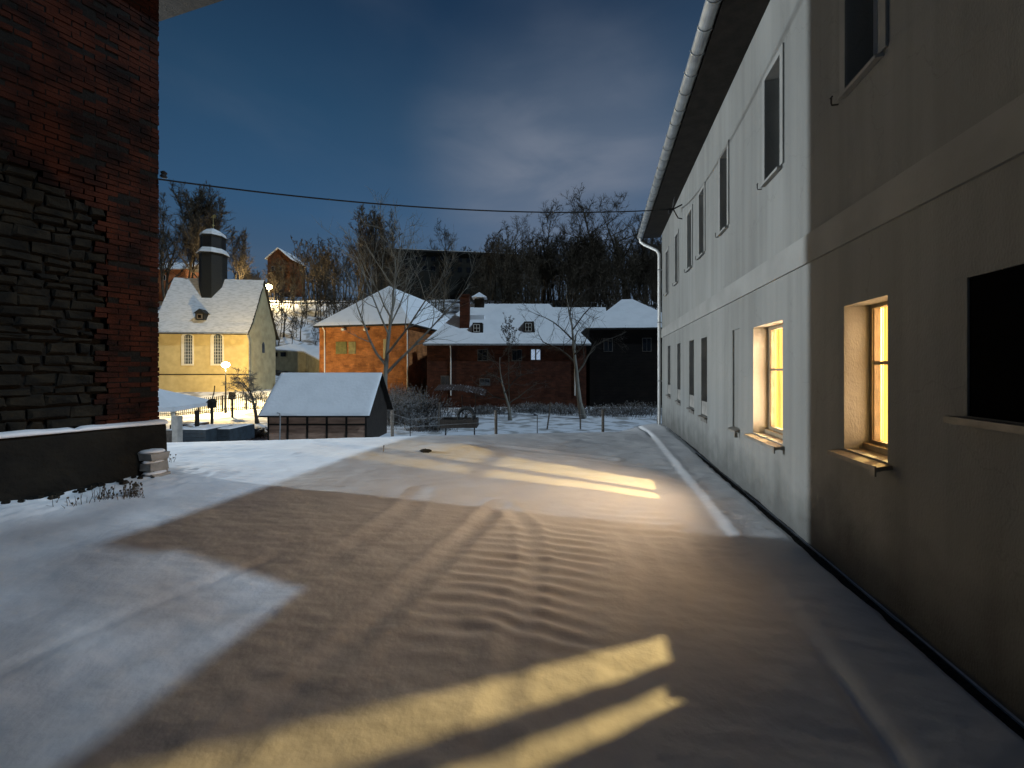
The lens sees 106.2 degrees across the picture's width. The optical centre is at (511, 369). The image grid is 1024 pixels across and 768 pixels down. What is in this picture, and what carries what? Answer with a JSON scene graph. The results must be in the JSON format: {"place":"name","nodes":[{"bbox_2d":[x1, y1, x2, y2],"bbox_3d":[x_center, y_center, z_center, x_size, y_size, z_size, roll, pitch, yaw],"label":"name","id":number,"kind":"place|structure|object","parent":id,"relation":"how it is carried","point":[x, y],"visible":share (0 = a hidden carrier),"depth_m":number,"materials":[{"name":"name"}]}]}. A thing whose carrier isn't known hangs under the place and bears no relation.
{"place":"outdoors","nodes":[
{"label":"outdoors","id":0,"kind":"place"},
{"bbox_2d":[284,300,459,301],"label":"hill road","id":1,"kind":"structure","parent":0,"point":[360,300],"depth_m":99.68,"materials":[{"name":"white snow"}]},
{"bbox_2d":[158,0,704,300],"label":"sky","id":2,"kind":"structure","parent":0,"point":[503,105],"materials":[{"name":"blue"}]},
{"bbox_2d":[0,423,1023,767],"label":"snow yard","id":3,"kind":"structure","parent":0,"point":[654,595],"depth_m":2.69,"materials":[{"name":"white snow"}]},
{"bbox_2d":[51,492,82,507],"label":"weed tuft","id":4,"kind":"object","parent":3,"relation":"on","point":[68,499],"visible":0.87,"depth_m":5.00,"materials":[{"name":"brown plant"}]},
{"bbox_2d":[1,474,153,503],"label":"rubble","id":5,"kind":"object","parent":3,"relation":"on","point":[120,481],"visible":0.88,"depth_m":5.41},
{"bbox_2d":[89,485,125,502],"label":"weed tuft","id":6,"kind":"object","parent":3,"relation":"on","point":[103,493],"visible":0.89,"depth_m":5.23,"materials":[{"name":"brown plant"}]},
{"bbox_2d":[112,481,144,497],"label":"weed tuft","id":7,"kind":"object","parent":3,"relation":"on","point":[134,486],"visible":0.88,"depth_m":5.37,"materials":[{"name":"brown plant"}]},
{"bbox_2d":[138,448,170,476],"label":"corner blocks","id":8,"kind":"structure","parent":3,"relation":"on","point":[155,462],"depth_m":6.15,"materials":[{"name":"stone"}]},
{"bbox_2d":[419,449,431,452],"bbox_3d":[-1.864,1.750,8.279,0.257,0.125,0.135,0,0,13],"label":"dark stone","id":9,"kind":"object","parent":3,"relation":"on","point":[425,450],"visible":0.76,"depth_m":8.24,"materials":[{"name":"stone"}]},
{"bbox_2d":[391,409,657,436],"bbox_3d":[0.274,2.341,14.582,10.459,1.753,1.031,0,0,5],"label":"field fence","id":10,"kind":"object","parent":3,"relation":"on","point":[495,429],"visible":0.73,"depth_m":14.19,"materials":[{"name":"brown wood"}]},
{"bbox_2d":[696,453,1023,739],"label":"gravel strip","id":11,"kind":"object","parent":3,"relation":"on","point":[977,694],"visible":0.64,"depth_m":2.64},
{"bbox_2d":[158,300,1023,725],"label":"snow ground","id":12,"kind":"structure","parent":0,"point":[536,422],"depth_m":32.57,"materials":[{"name":"white snow"}]},
{"bbox_2d":[0,0,222,501],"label":"old brick building","id":13,"kind":"structure","parent":12,"relation":"on","point":[79,239],"depth_m":5.69,"materials":[{"name":"red brick"}]},
{"bbox_2d":[158,192,194,300],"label":"hill tree","id":14,"kind":"object","parent":12,"relation":"on","point":[162,248],"visible":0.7,"depth_m":90.89,"materials":[{"name":"brown plant"}]},
{"bbox_2d":[172,416,182,441],"bbox_3d":[-11.752,2.230,13.502,0.210,1.238,0.207,0,0,2],"label":"garden post","id":15,"kind":"object","parent":12,"relation":"on","point":[177,428],"visible":0.64,"depth_m":13.40,"materials":[{"name":"concrete"}]},
{"bbox_2d":[158,263,198,300],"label":"hill house","id":16,"kind":"structure","parent":12,"relation":"on","point":[175,270],"depth_m":104.00,"materials":[{"name":"brick"}]},
{"bbox_2d":[166,425,201,442],"bbox_3d":[-14.524,2.865,17.100,0.515,0.688,1.600,0,0,0],"label":"raised bed","id":17,"kind":"object","parent":12,"relation":"on","point":[169,435],"visible":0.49,"depth_m":16.30,"materials":[{"name":"grey wood"}]},
{"bbox_2d":[158,389,213,428],"bbox_3d":[-19.637,2.563,21.000,4.200,3.253,4.200,0,0,-14],"label":"garden gazebo","id":18,"kind":"object","parent":12,"relation":"on","point":[171,402],"visible":0.23,"depth_m":20.74,"materials":[{"name":"white paint"}]},
{"bbox_2d":[170,422,208,428],"bbox_3d":[-18.925,3.429,22.600,1.318,0.686,1.200,0,0,0],"label":"raised bed","id":19,"kind":"object","parent":12,"relation":"on","point":[193,423],"visible":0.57,"depth_m":22.63,"materials":[{"name":"grey wood"}]},
{"bbox_2d":[195,410,199,441],"bbox_3d":[-13.919,2.783,17.000,0.134,2.008,0.123,0,0,2],"label":"garden post","id":20,"kind":"object","parent":12,"relation":"on","point":[196,417],"visible":0.36,"depth_m":16.95,"materials":[{"name":"brown wood"}]},
{"bbox_2d":[168,183,229,277],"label":"hill tree","id":21,"kind":"object","parent":12,"relation":"on","point":[192,258],"visible":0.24,"depth_m":93.32,"materials":[{"name":"plant"}]},
{"bbox_2d":[169,179,235,277],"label":"hill tree","id":22,"kind":"object","parent":12,"relation":"on","point":[193,249],"visible":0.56,"depth_m":90.57,"materials":[{"name":"brown plant"}]},
{"bbox_2d":[180,181,235,257],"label":"hill tree","id":23,"kind":"object","parent":12,"relation":"on","point":[197,205],"visible":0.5,"depth_m":92.12,"materials":[{"name":"brown plant"}]},
{"bbox_2d":[183,424,233,441],"bbox_3d":[-13.258,2.790,16.800,1.065,0.692,1.600,0,0,0],"label":"raised bed","id":24,"kind":"object","parent":12,"relation":"on","point":[197,433],"visible":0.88,"depth_m":16.04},
{"bbox_2d":[206,386,216,423],"bbox_3d":[-14.827,2.471,19.000,0.360,3.386,0.320,0,0,0],"label":"garden post","id":25,"kind":"object","parent":12,"relation":"on","point":[211,403],"visible":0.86,"depth_m":18.97,"materials":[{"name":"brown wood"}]},
{"bbox_2d":[164,393,260,415],"bbox_3d":[-28.726,3.316,36.597,9.596,2.184,0.186,0,0,-13],"label":"iron fence","id":26,"kind":"object","parent":12,"relation":"on","point":[222,403],"visible":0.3,"depth_m":36.79,"materials":[{"name":"black metal"}]},
{"bbox_2d":[158,214,278,391],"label":"yellow church","id":27,"kind":"structure","parent":12,"relation":"on","point":[212,318],"depth_m":44.12,"materials":[{"name":"paint"}]},
{"bbox_2d":[181,334,193,364],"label":"window","id":28,"kind":"structure","parent":27,"relation":"in","point":[187,340],"depth_m":43.02,"materials":[{"name":"white paint"}]},
{"bbox_2d":[210,334,223,364],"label":"window","id":29,"kind":"structure","parent":27,"relation":"in","point":[216,341],"depth_m":43.43,"materials":[{"name":"white paint"}]},
{"bbox_2d":[262,342,264,352],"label":"window","id":30,"kind":"structure","parent":27,"relation":"in","point":[263,345],"depth_m":47.28,"materials":[{"name":"grey glass"}]},
{"bbox_2d":[221,362,229,412],"bbox_3d":[-27.172,1.661,36.500,0.643,4.822,0.627,0,0,13],"label":"street lamp","id":31,"kind":"object","parent":12,"relation":"on","point":[225,364],"visible":0.97,"depth_m":36.44,"materials":[{"name":"white metal"}]},
{"bbox_2d":[207,424,254,440],"bbox_3d":[-12.678,2.854,17.400,0.994,0.694,1.600,0,0,0],"label":"raised bed","id":32,"kind":"object","parent":12,"relation":"on","point":[240,432],"visible":0.77,"depth_m":17.07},
{"bbox_2d":[229,392,235,417],"bbox_3d":[-24.722,3.076,34.000,0.400,2.250,0.300,0,0,13],"label":"box post","id":33,"kind":"object","parent":12,"relation":"on","point":[232,407],"visible":0.9,"depth_m":33.91,"materials":[{"name":"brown wood"}]},
{"bbox_2d":[226,226,256,279],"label":"hill tree","id":34,"kind":"object","parent":12,"relation":"on","point":[241,263],"visible":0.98,"depth_m":96.24,"materials":[{"name":"brown plant"}]},
{"bbox_2d":[221,367,268,423],"bbox_3d":[-20.489,1.976,30.142,3.604,4.449,3.761,0,0,18],"label":"apple tree","id":35,"kind":"object","parent":12,"relation":"on","point":[253,400],"visible":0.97,"depth_m":29.65,"materials":[{"name":"brown plant"}]},
{"bbox_2d":[251,427,266,439],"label":"shrub","id":36,"kind":"object","parent":12,"relation":"on","point":[259,432],"visible":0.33,"depth_m":23.89,"materials":[{"name":"black plant"}]},
{"bbox_2d":[277,412,280,439],"bbox_3d":[-12.120,3.048,20.000,0.200,1.693,0.060,0,0,0],"label":"standpipe","id":37,"kind":"object","parent":12,"relation":"on","point":[279,426],"visible":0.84,"depth_m":19.98,"materials":[{"name":"metal"}]},
{"bbox_2d":[265,247,307,296],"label":"hill villa","id":38,"kind":"object","parent":12,"relation":"on","point":[276,253],"visible":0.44,"depth_m":118.00,"materials":[{"name":"brown brick"}]},
{"bbox_2d":[276,344,318,372],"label":"cream outbuilding","id":39,"kind":"structure","parent":12,"relation":"on","point":[295,358],"depth_m":61.18,"materials":[{"name":"beige paint"}]},
{"bbox_2d":[280,352,285,356],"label":"window","id":40,"kind":"structure","parent":39,"relation":"in","point":[282,354],"depth_m":61.70,"materials":[{"name":"black glass"}]},
{"bbox_2d":[269,297,357,303],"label":"road railing","id":41,"kind":"object","parent":12,"relation":"on","point":[311,300],"visible":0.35,"depth_m":96.56,"materials":[{"name":"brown wood"}]},
{"bbox_2d":[258,372,392,439],"bbox_3d":[-11.161,2.274,23.791,6.271,4.232,4.317,0,0,0],"label":"garden hut","id":42,"kind":"object","parent":12,"relation":"on","point":[331,405],"visible":0.99,"depth_m":22.25,"materials":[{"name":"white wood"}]},
{"bbox_2d":[343,203,379,300],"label":"hill tree","id":43,"kind":"object","parent":12,"relation":"on","point":[370,228],"visible":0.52,"depth_m":108.87,"materials":[{"name":"brown plant"}]},
{"bbox_2d":[354,206,394,278],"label":"hill tree","id":44,"kind":"object","parent":12,"relation":"on","point":[365,233],"visible":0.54,"depth_m":107.88,"materials":[{"name":"brown plant"}]},
{"bbox_2d":[313,286,448,399],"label":"brick hip house","id":45,"kind":"structure","parent":12,"relation":"on","point":[340,350],"depth_m":46.69,"materials":[{"name":"brick"}]},
{"bbox_2d":[372,211,406,286],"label":"hill tree","id":46,"kind":"object","parent":12,"relation":"on","point":[385,257],"visible":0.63,"depth_m":109.29,"materials":[{"name":"brown plant"}]},
{"bbox_2d":[312,186,479,386],"bbox_3d":[-9.348,-5.571,33.462,14.047,19.710,8.569,0,0,13],"label":"bare tree","id":47,"kind":"object","parent":12,"relation":"on","point":[385,361],"visible":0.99,"depth_m":33.28,"materials":[{"name":"brown plant"}]},
{"bbox_2d":[387,378,424,400],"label":"shrub","id":48,"kind":"object","parent":12,"relation":"on","point":[395,390],"visible":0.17,"depth_m":41.64,"materials":[{"name":"plant"}]},
{"bbox_2d":[387,393,437,426],"bbox_3d":[-8.823,3.017,29.810,6.382,2.449,4.882,0,0,13],"label":"shrub","id":49,"kind":"object","parent":12,"relation":"on","point":[402,411],"visible":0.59,"depth_m":29.57,"materials":[{"name":"grey plant"}]},
{"bbox_2d":[388,386,458,412],"bbox_3d":[-9.631,2.735,35.856,9.296,3.040,6.557,0,0,13],"label":"shrub","id":50,"kind":"object","parent":12,"relation":"on","point":[410,394],"visible":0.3,"depth_m":36.00,"materials":[{"name":"plant"}]},
{"bbox_2d":[395,413,457,433],"bbox_3d":[-5.888,3.629,27.079,4.964,1.112,4.109,0,0,13],"label":"shrub","id":51,"kind":"object","parent":12,"relation":"on","point":[426,423],"visible":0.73,"depth_m":26.49,"materials":[{"name":"grey plant"}]},
{"bbox_2d":[389,394,464,418],"bbox_3d":[-8.656,3.144,33.156,8.975,2.246,5.640,0,0,13],"label":"shrub","id":52,"kind":"object","parent":12,"relation":"on","point":[434,409],"visible":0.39,"depth_m":32.62,"materials":[{"name":"brown plant"}]},
{"bbox_2d":[437,402,439,431],"bbox_3d":[-4.958,3.191,26.001,0.240,1.978,0.114,0,0,0],"label":"field stake","id":53,"kind":"object","parent":12,"relation":"on","point":[439,417],"visible":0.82,"depth_m":25.96,"materials":[{"name":"grey wood"}]},
{"bbox_2d":[427,218,462,299],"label":"hill tree","id":54,"kind":"object","parent":12,"relation":"on","point":[445,233],"visible":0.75,"depth_m":118.74,"materials":[{"name":"brown plant"}]},
{"bbox_2d":[374,248,517,300],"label":"long flat building","id":55,"kind":"structure","parent":12,"relation":"on","point":[431,258],"depth_m":118.85,"materials":[{"name":"stone"}]},
{"bbox_2d":[233,225,661,346],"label":"woodland","id":56,"kind":"object","parent":12,"relation":"on","point":[608,268],"visible":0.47,"depth_m":89.71,"materials":[{"name":"brown plant"}]},
{"bbox_2d":[440,406,478,434],"bbox_3d":[-2.446,2.576,18.000,1.689,1.747,1.000,0,0,0],"label":"bench","id":57,"kind":"object","parent":12,"relation":"on","point":[458,421],"visible":0.92,"depth_m":17.62,"materials":[{"name":"brown wood"}]},
{"bbox_2d":[433,384,486,416],"bbox_3d":[-4.118,2.674,31.100,4.043,3.014,2.200,0,0,0],"label":"corrugated shelter","id":58,"kind":"object","parent":12,"relation":"on","point":[465,388],"visible":0.94,"depth_m":30.77,"materials":[{"name":"black metal"}]},
{"bbox_2d":[451,403,519,416],"bbox_3d":[-3.068,3.727,37.315,7.650,0.991,5.628,0,0,13],"label":"shrub","id":59,"kind":"object","parent":12,"relation":"on","point":[480,409],"visible":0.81,"depth_m":36.46,"materials":[{"name":"grey plant"}]},
{"bbox_2d":[476,234,501,300],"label":"hill tree","id":60,"kind":"object","parent":12,"relation":"on","point":[488,254],"visible":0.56,"depth_m":113.70,"materials":[{"name":"brown plant"}]},
{"bbox_2d":[423,292,590,407],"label":"brick farm house","id":61,"kind":"structure","parent":12,"relation":"on","point":[479,322],"depth_m":42.00,"materials":[{"name":"brick"}]},
{"bbox_2d":[441,376,449,384],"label":"window","id":62,"kind":"structure","parent":61,"relation":"in","point":[445,380],"depth_m":41.95,"materials":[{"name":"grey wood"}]},
{"bbox_2d":[477,349,487,360],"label":"window","id":63,"kind":"structure","parent":61,"relation":"in","point":[480,351],"depth_m":41.95,"materials":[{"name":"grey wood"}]},
{"bbox_2d":[479,378,489,385],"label":"window","id":64,"kind":"structure","parent":61,"relation":"in","point":[485,383],"depth_m":41.95,"materials":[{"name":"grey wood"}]},
{"bbox_2d":[512,349,521,360],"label":"window","id":65,"kind":"structure","parent":61,"relation":"in","point":[517,354],"depth_m":41.95,"materials":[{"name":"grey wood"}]},
{"bbox_2d":[531,349,540,359],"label":"window","id":66,"kind":"structure","parent":61,"relation":"in","point":[536,356],"depth_m":41.95,"materials":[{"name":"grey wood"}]},
{"bbox_2d":[499,312,521,409],"bbox_3d":[-0.019,-0.742,37.784,2.372,9.870,2.052,0,0,13],"label":"leafy sapling","id":67,"kind":"object","parent":12,"relation":"on","point":[509,333],"visible":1,"depth_m":37.87,"materials":[{"name":"brown plant"}]},
{"bbox_2d":[470,345,552,420],"bbox_3d":[-0.132,1.015,32.274,7.432,6.414,5.681,0,0,5],"label":"bare tree","id":68,"kind":"object","parent":12,"relation":"on","point":[507,402],"visible":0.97,"depth_m":32.21,"materials":[{"name":"brown plant"}]},
{"bbox_2d":[487,215,552,300],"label":"hill tree","id":69,"kind":"object","parent":12,"relation":"on","point":[522,241],"visible":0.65,"depth_m":100.78,"materials":[{"name":"brown plant"}]},
{"bbox_2d":[495,401,562,414],"bbox_3d":[1.496,3.650,38.671,7.333,1.048,5.505,0,0,13],"label":"shrub","id":70,"kind":"object","parent":12,"relation":"on","point":[523,407],"visible":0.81,"depth_m":37.76,"materials":[{"name":"brown plant"}]},
{"bbox_2d":[527,198,567,300],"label":"hill tree","id":71,"kind":"object","parent":12,"relation":"on","point":[548,217],"visible":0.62,"depth_m":102.10,"materials":[{"name":"brown plant"}]},
{"bbox_2d":[546,402,551,428],"bbox_3d":[2.601,3.229,27.001,0.379,1.893,0.114,0,0,0],"label":"field stake","id":72,"kind":"object","parent":12,"relation":"on","point":[549,415],"visible":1,"depth_m":26.96,"materials":[{"name":"grey wood"}]},
{"bbox_2d":[525,402,589,415],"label":"shrub","id":73,"kind":"object","parent":12,"relation":"on","point":[566,408],"visible":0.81,"depth_m":36.45,"materials":[{"name":"plant"}]},
{"bbox_2d":[515,263,627,418],"bbox_3d":[4.927,-2.853,34.806,10.773,14.195,10.102,0,0,18],"label":"bare tree","id":74,"kind":"object","parent":12,"relation":"on","point":[577,384],"visible":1,"depth_m":34.06,"materials":[{"name":"brown plant"}]},
{"bbox_2d":[533,187,612,303],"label":"hill tree","id":75,"kind":"object","parent":12,"relation":"on","point":[583,240],"visible":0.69,"depth_m":92.44,"materials":[{"name":"brown plant"}]},
{"bbox_2d":[553,307,605,331],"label":"brick wing","id":76,"kind":"structure","parent":12,"relation":"on","point":[602,310],"depth_m":57.18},
{"bbox_2d":[569,186,615,300],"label":"hill tree","id":77,"kind":"object","parent":12,"relation":"on","point":[585,216],"visible":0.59,"depth_m":100.39,"materials":[{"name":"brown plant"}]},
{"bbox_2d":[568,403,657,418],"bbox_3d":[8.500,3.717,36.085,10.682,1.068,6.805,0,0,13],"label":"shrub","id":78,"kind":"object","parent":12,"relation":"on","point":[598,410],"visible":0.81,"depth_m":35.22,"materials":[{"name":"plant"}]},
{"bbox_2d":[570,192,661,298],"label":"hill tree","id":79,"kind":"object","parent":12,"relation":"on","point":[616,206],"visible":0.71,"depth_m":91.94,"materials":[{"name":"brown plant"}]},
{"bbox_2d":[580,299,661,406],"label":"house","id":80,"kind":"structure","parent":12,"relation":"on","point":[618,375],"depth_m":43.16,"materials":[{"name":"wood"}]},
{"bbox_2d":[604,338,612,351],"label":"window","id":81,"kind":"structure","parent":80,"relation":"in","point":[608,346],"depth_m":43.19,"materials":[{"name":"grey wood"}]},
{"bbox_2d":[642,338,650,351],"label":"window","id":82,"kind":"structure","parent":80,"relation":"in","point":[646,342],"depth_m":42.91,"materials":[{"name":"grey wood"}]},
{"bbox_2d":[598,400,661,417],"bbox_3d":[12.261,3.510,36.054,8.491,1.320,7.176,0,0,-3],"label":"shrub","id":83,"kind":"object","parent":12,"relation":"on","point":[652,409],"visible":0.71,"depth_m":35.55,"materials":[{"name":"grey plant"}]},
{"bbox_2d":[632,213,661,293],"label":"hill tree","id":84,"kind":"object","parent":12,"relation":"on","point":[644,251],"visible":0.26,"depth_m":96.91,"materials":[{"name":"brown plant"}]},
{"bbox_2d":[637,0,1023,722],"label":"white farmhouse","id":85,"kind":"object","parent":12,"relation":"on","point":[837,198],"visible":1,"depth_m":3.19,"materials":[{"name":"paint"}]},
{"bbox_2d":[158,178,668,212],"bbox_3d":[-1.012,-3.728,8.310,10.809,0.931,0.026,0,0,-18],"label":"overhead cable","id":86,"kind":"object","parent":85,"relation":"attached to","point":[394,204],"visible":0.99,"depth_m":7.80,"materials":[{"name":"black metal"}]},
{"bbox_2d":[664,246,668,295],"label":"window","id":87,"kind":"structure","parent":85,"relation":"in","point":[668,246],"depth_m":12.00,"materials":[{"name":"paint"}]},
{"bbox_2d":[666,346,670,398],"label":"window","id":88,"kind":"structure","parent":85,"relation":"in","point":[668,396],"depth_m":12.04,"materials":[{"name":"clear glass"}]},
{"bbox_2d":[672,229,678,285],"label":"window","id":89,"kind":"structure","parent":85,"relation":"in","point":[675,282],"depth_m":10.82,"materials":[{"name":"glass"}]},
{"bbox_2d":[675,344,680,405],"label":"window","id":90,"kind":"structure","parent":85,"relation":"in","point":[678,345],"depth_m":10.59,"materials":[{"name":"black glass"}]},
{"bbox_2d":[684,204,692,272],"bbox_3d":[4.312,-3.085,9.114,0.315,1.440,0.646,0,0,13],"label":"window","id":91,"kind":"structure","parent":85,"relation":"in","point":[691,208],"depth_m":9.07,"materials":[{"name":"glass"}]},
{"bbox_2d":[686,341,693,413],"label":"window","id":92,"kind":"structure","parent":85,"relation":"in","point":[691,343],"depth_m":9.17,"materials":[{"name":"black glass"}]},
{"bbox_2d":[695,182,705,259],"bbox_3d":[4.070,-3.085,8.042,0.315,1.440,0.603,0,0,13],"label":"window","id":93,"kind":"structure","parent":85,"relation":"in","point":[704,185],"depth_m":7.95,"materials":[{"name":"paint"}]},
{"bbox_2d":[698,338,706,422],"bbox_3d":[4.032,0.202,7.870,0.312,1.727,0.523,0,0,13],"label":"window","id":94,"kind":"structure","parent":85,"relation":"in","point":[703,341],"depth_m":8.09,"materials":[{"name":"black glass"}]},
{"bbox_2d":[715,140,728,237],"bbox_3d":[3.748,-3.085,6.620,0.315,1.440,0.600,0,0,13],"label":"window","id":95,"kind":"structure","parent":85,"relation":"in","point":[720,232],"depth_m":6.73,"materials":[{"name":"paint"}]},
{"bbox_2d":[727,329,739,437],"bbox_3d":[3.628,0.199,6.022,0.360,1.677,0.350,0,0,13],"label":"window","id":96,"kind":"structure","parent":85,"relation":"in","point":[736,428],"depth_m":6.05,"materials":[{"name":"paint"}]},
{"bbox_2d":[744,324,784,453],"bbox_3d":[3.387,0.173,4.918,0.460,1.605,0.992,0,0,13],"label":"window","id":97,"kind":"structure","parent":85,"relation":"in","point":[775,432],"depth_m":5.26,"materials":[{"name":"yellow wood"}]},
{"bbox_2d":[756,42,783,189],"bbox_3d":[3.328,-3.085,4.762,0.315,1.440,0.648,0,0,13],"label":"window","id":98,"kind":"structure","parent":85,"relation":"in","point":[780,53],"depth_m":4.67,"materials":[{"name":"glass"}]},
{"bbox_2d":[829,0,887,105],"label":"window","id":99,"kind":"structure","parent":85,"relation":"in","point":[880,7],"depth_m":3.27,"materials":[{"name":"paint"}]},
{"bbox_2d":[827,301,892,476],"bbox_3d":[2.976,0.096,3.103,0.460,1.391,0.632,0,0,13],"label":"window","id":100,"kind":"structure","parent":85,"relation":"in","point":[878,447],"depth_m":3.29,"materials":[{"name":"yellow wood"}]},
{"bbox_2d":[943,264,1023,434],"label":"window","id":101,"kind":"structure","parent":85,"relation":"in","point":[996,297],"depth_m":2.09,"materials":[{"name":"black glass"}]}
]}

